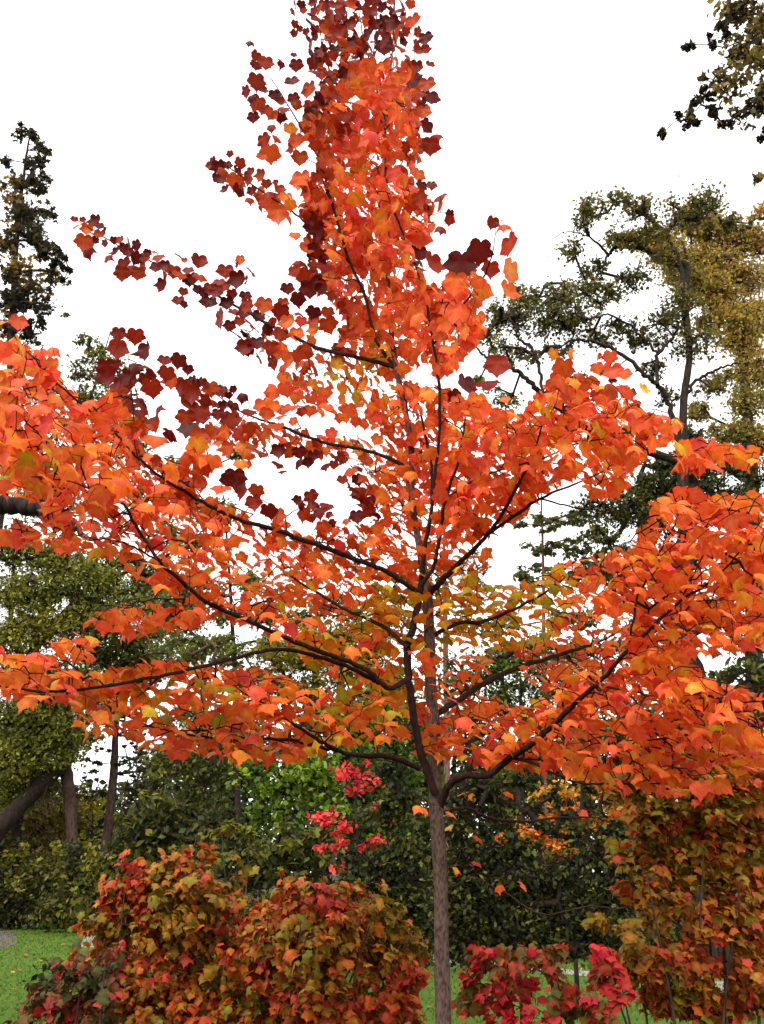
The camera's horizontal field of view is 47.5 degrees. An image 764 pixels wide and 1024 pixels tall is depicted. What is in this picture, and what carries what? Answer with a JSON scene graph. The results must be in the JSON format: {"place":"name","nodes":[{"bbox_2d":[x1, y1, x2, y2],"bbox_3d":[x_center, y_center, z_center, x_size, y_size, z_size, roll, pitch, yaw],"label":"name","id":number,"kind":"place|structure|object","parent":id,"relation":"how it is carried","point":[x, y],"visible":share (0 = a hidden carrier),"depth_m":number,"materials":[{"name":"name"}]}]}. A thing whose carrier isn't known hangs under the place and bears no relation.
{"place":"outdoors","nodes":[
{"label":"outdoors","id":0,"kind":"place"},
{"bbox_2d":[0,929,16,948],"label":"asphalt path","id":1,"kind":"structure","parent":0,"point":[10,940],"depth_m":22.15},
{"bbox_2d":[23,873,683,947],"bbox_3d":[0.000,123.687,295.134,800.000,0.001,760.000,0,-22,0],"label":"ground","id":2,"kind":"structure","parent":0,"point":[333,878],"depth_m":54.53,"materials":[{"name":"green plant"}]},
{"bbox_2d":[3,938,132,1023],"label":"red shrub","id":3,"kind":"object","parent":2,"relation":"on","point":[66,1008],"visible":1,"depth_m":4.70,"materials":[{"name":"brown plant"}]},
{"bbox_2d":[0,312,138,903],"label":"thin tree","id":4,"kind":"object","parent":2,"relation":"on","point":[92,354],"visible":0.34,"depth_m":38.16,"materials":[{"name":"green plant"}]},
{"bbox_2d":[79,784,118,845],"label":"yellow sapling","id":5,"kind":"object","parent":2,"relation":"on","point":[94,803],"visible":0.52,"depth_m":31.19,"materials":[{"name":"green plant"}]},
{"bbox_2d":[108,439,373,869],"bbox_3d":[-4.164,4.212,24.269,8.584,14.161,1.881,0,-22,0],"label":"broadleaf tree","id":6,"kind":"object","parent":2,"relation":"on","point":[178,640],"visible":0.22,"depth_m":24.61,"materials":[{"name":"green plant"}]},
{"bbox_2d":[214,866,430,1023],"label":"autumn shrub","id":7,"kind":"object","parent":2,"relation":"on","point":[286,952],"visible":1,"depth_m":4.98,"materials":[{"name":"brown plant"}]},
{"bbox_2d":[0,675,747,907],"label":"wood","id":8,"kind":"object","parent":2,"relation":"on","point":[422,828],"visible":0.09,"depth_m":38.38,"materials":[{"name":"green plant"}]},
{"bbox_2d":[0,0,763,1023],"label":"maple tree","id":9,"kind":"object","parent":2,"relation":"on","point":[386,94],"visible":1,"depth_m":4.10,"materials":[{"name":"orange plant"}]},
{"bbox_2d":[428,527,492,853],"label":"tree","id":10,"kind":"object","parent":2,"relation":"on","point":[447,764],"visible":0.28,"depth_m":24.47,"materials":[{"name":"green plant"}]},
{"bbox_2d":[451,942,610,1023],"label":"crimson shrub","id":11,"kind":"object","parent":2,"relation":"on","point":[508,973],"visible":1,"depth_m":4.46,"materials":[{"name":"red plant"}]},
{"bbox_2d":[578,943,639,1023],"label":"crimson shrub","id":12,"kind":"object","parent":2,"relation":"on","point":[604,964],"visible":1,"depth_m":4.34,"materials":[{"name":"red plant"}]},
{"bbox_2d":[477,747,763,1023],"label":"tall autumn shrub","id":13,"kind":"object","parent":2,"relation":"on","point":[678,987],"visible":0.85,"depth_m":4.87,"materials":[{"name":"brown plant"}]},
{"bbox_2d":[0,922,763,1023],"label":"lawn","id":14,"kind":"structure","parent":0,"point":[13,997],"depth_m":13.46,"materials":[{"name":"green plant"}]},
{"bbox_2d":[0,764,67,842],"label":"leaning log","id":15,"kind":"object","parent":14,"relation":"on","point":[13,812],"visible":0.85,"depth_m":26.87,"materials":[{"name":"brown wood"}]},
{"bbox_2d":[0,121,73,528],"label":"pine tree","id":16,"kind":"object","parent":14,"relation":"on","point":[24,216],"visible":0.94,"depth_m":17.22,"materials":[{"name":"green plant"}]},
{"bbox_2d":[0,834,80,929],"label":"understory bush","id":17,"kind":"object","parent":14,"relation":"on","point":[21,885],"visible":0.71,"depth_m":26.00,"materials":[{"name":"green plant"}]},
{"bbox_2d":[13,956,75,1019],"bbox_3d":[-2.318,3.721,6.034,0.560,1.130,0.278,0,-22,0],"label":"green bush","id":18,"kind":"object","parent":14,"relation":"on","point":[44,968],"visible":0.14,"depth_m":6.19,"materials":[{"name":"green plant"}]},
{"bbox_2d":[0,694,98,928],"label":"bare trunk tree","id":19,"kind":"object","parent":14,"relation":"on","point":[68,790],"visible":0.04,"depth_m":27.46,"materials":[{"name":"brown plant"}]},
{"bbox_2d":[0,495,103,548],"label":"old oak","id":20,"kind":"object","parent":14,"relation":"on","point":[10,505],"visible":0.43,"depth_m":9.13,"materials":[{"name":"brown plant"}]},
{"bbox_2d":[0,772,127,876],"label":"yellow shrub","id":21,"kind":"object","parent":14,"relation":"on","point":[40,824],"visible":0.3,"depth_m":29.36,"materials":[{"name":"green plant"}]},
{"bbox_2d":[28,836,130,932],"bbox_3d":[-8.004,10.669,24.554,3.573,2.858,2.594,-18,-29,37],"label":"understory bush","id":22,"kind":"object","parent":14,"relation":"on","point":[83,894],"visible":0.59,"depth_m":24.53,"materials":[{"name":"green plant"}]},
{"bbox_2d":[0,451,212,928],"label":"broadleaf tree","id":23,"kind":"object","parent":14,"relation":"on","point":[23,751],"visible":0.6,"depth_m":28.56,"materials":[{"name":"green plant"}]},
{"bbox_2d":[76,681,180,899],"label":"layered tree","id":24,"kind":"object","parent":14,"relation":"on","point":[111,795],"visible":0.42,"depth_m":28.67,"materials":[{"name":"green plant"}]},
{"bbox_2d":[97,778,220,883],"bbox_3d":[-3.280,5.551,12.928,2.000,3.024,1.085,0,-22,0],"label":"understory bush","id":25,"kind":"object","parent":14,"relation":"on","point":[164,825],"visible":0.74,"depth_m":13.04,"materials":[{"name":"green plant"}]},
{"bbox_2d":[59,842,271,1023],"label":"autumn shrub","id":26,"kind":"object","parent":14,"relation":"on","point":[165,910],"visible":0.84,"depth_m":5.29,"materials":[{"name":"brown plant"}]},
{"bbox_2d":[134,633,274,879],"bbox_3d":[-3.383,5.263,16.672,2.700,6.411,2.350,0,-22,0],"label":"broadleaf tree","id":27,"kind":"object","parent":14,"relation":"on","point":[196,767],"visible":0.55,"depth_m":16.28,"materials":[{"name":"green plant"}]},
{"bbox_2d":[167,822,269,938],"bbox_3d":[-1.234,3.305,6.292,0.782,1.999,0.431,0,-22,0],"label":"yellowing shrub","id":28,"kind":"object","parent":14,"relation":"on","point":[257,849],"visible":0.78,"depth_m":6.52,"materials":[{"name":"green plant"}]},
{"bbox_2d":[200,815,362,903],"bbox_3d":[-1.285,5.053,10.901,2.116,2.391,0.708,0,-22,0],"label":"understory bush","id":29,"kind":"object","parent":14,"relation":"on","point":[296,848],"visible":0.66,"depth_m":11.10,"materials":[{"name":"green plant"}]},
{"bbox_2d":[205,885,387,956],"bbox_3d":[-1.983,6.847,14.483,5.068,1.817,1.515,0,-22,0],"label":"understory bush","id":30,"kind":"object","parent":14,"relation":"on","point":[267,897],"visible":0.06,"depth_m":14.58,"materials":[{"name":"green plant"}]},
{"bbox_2d":[240,603,407,874],"bbox_3d":[-1.297,5.388,18.286,4.001,7.412,1.921,0,-22,0],"label":"yellow maple","id":31,"kind":"object","parent":14,"relation":"on","point":[293,662],"visible":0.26,"depth_m":19.00,"materials":[{"name":"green plant"}]},
{"bbox_2d":[225,665,452,917],"bbox_3d":[-0.333,4.657,13.066,2.580,4.778,3.882,-12,-26,28],"label":"lime tree","id":32,"kind":"object","parent":14,"relation":"on","point":[272,813],"visible":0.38,"depth_m":12.45,"materials":[{"name":"green plant"}]},
{"bbox_2d":[305,733,406,981],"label":"red maple","id":33,"kind":"object","parent":14,"relation":"on","point":[324,816],"visible":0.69,"depth_m":9.89,"materials":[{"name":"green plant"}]},
{"bbox_2d":[11,933,744,1023],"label":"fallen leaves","id":34,"kind":"object","parent":14,"relation":"on","point":[25,954],"visible":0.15,"depth_m":14.86,"materials":[{"name":"plant"}]},
{"bbox_2d":[324,752,433,971],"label":"dark evergreen","id":35,"kind":"object","parent":14,"relation":"on","point":[394,805],"visible":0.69,"depth_m":8.32,"materials":[{"name":"green plant"}]},
{"bbox_2d":[419,887,517,950],"bbox_3d":[2.200,9.253,19.411,3.445,1.917,2.524,0,-22,0],"label":"understory bush","id":36,"kind":"object","parent":14,"relation":"on","point":[472,927],"visible":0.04,"depth_m":18.86,"materials":[{"name":"green plant"}]},
{"bbox_2d":[415,767,655,1023],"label":"dark evergreen","id":37,"kind":"object","parent":14,"relation":"on","point":[466,903],"visible":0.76,"depth_m":7.47,"materials":[{"name":"green plant"}]},
{"bbox_2d":[480,493,621,864],"bbox_3d":[4.108,4.319,19.799,3.531,10.552,1.264,0,-22,0],"label":"pine tree","id":38,"kind":"object","parent":14,"relation":"on","point":[543,550],"visible":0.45,"depth_m":21.16,"materials":[{"name":"green plant"}]},
{"bbox_2d":[424,608,696,927],"bbox_3d":[3.266,4.722,15.331,4.988,6.392,1.402,0,-22,0],"label":"broadleaf tree","id":39,"kind":"object","parent":14,"relation":"on","point":[503,664],"visible":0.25,"depth_m":15.94,"materials":[{"name":"green plant"}]},
{"bbox_2d":[495,774,676,1001],"bbox_3d":[3.044,4.850,11.378,3.130,3.127,1.580,16,-27,-34],"label":"orange maple","id":40,"kind":"object","parent":14,"relation":"on","point":[535,835],"visible":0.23,"depth_m":11.30,"materials":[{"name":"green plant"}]},
{"bbox_2d":[470,175,760,959],"bbox_3d":[5.635,-0.110,18.257,7.321,17.558,1.718,0,-22,0],"label":"oak tree","id":41,"kind":"object","parent":14,"relation":"on","point":[692,211],"visible":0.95,"depth_m":20.24,"materials":[{"name":"green plant"}]},
{"bbox_2d":[558,886,685,954],"bbox_3d":[5.774,9.033,18.416,5.558,2.292,2.709,0,-22,0],"label":"understory bush","id":42,"kind":"object","parent":14,"relation":"on","point":[676,933],"visible":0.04,"depth_m":17.87,"materials":[{"name":"green plant"}]},
{"bbox_2d":[567,421,763,955],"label":"oak tree","id":43,"kind":"object","parent":14,"relation":"on","point":[651,487],"visible":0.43,"depth_m":19.45,"materials":[{"name":"green plant"}]},
{"bbox_2d":[596,652,763,1022],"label":"tree","id":44,"kind":"object","parent":14,"relation":"on","point":[735,671],"visible":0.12,"depth_m":9.98,"materials":[{"name":"green plant"}]},
{"bbox_2d":[629,200,763,922],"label":"golden tree","id":45,"kind":"object","parent":14,"relation":"on","point":[743,316],"visible":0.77,"depth_m":22.27,"materials":[{"name":"yellow plant"}]},
{"bbox_2d":[656,0,763,187],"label":"oak tree","id":46,"kind":"object","parent":14,"relation":"on","point":[740,56],"visible":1,"depth_m":11.71,"materials":[{"name":"green plant"}]},
{"bbox_2d":[0,0,763,872],"label":"sky","id":47,"kind":"structure","parent":0,"point":[544,103],"materials":[{"name":"white"}]},
{"bbox_2d":[81,936,723,989],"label":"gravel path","id":48,"kind":"structure","parent":0,"point":[567,972],"depth_m":14.74,"materials":[{"name":"grey gravel"}]}
]}

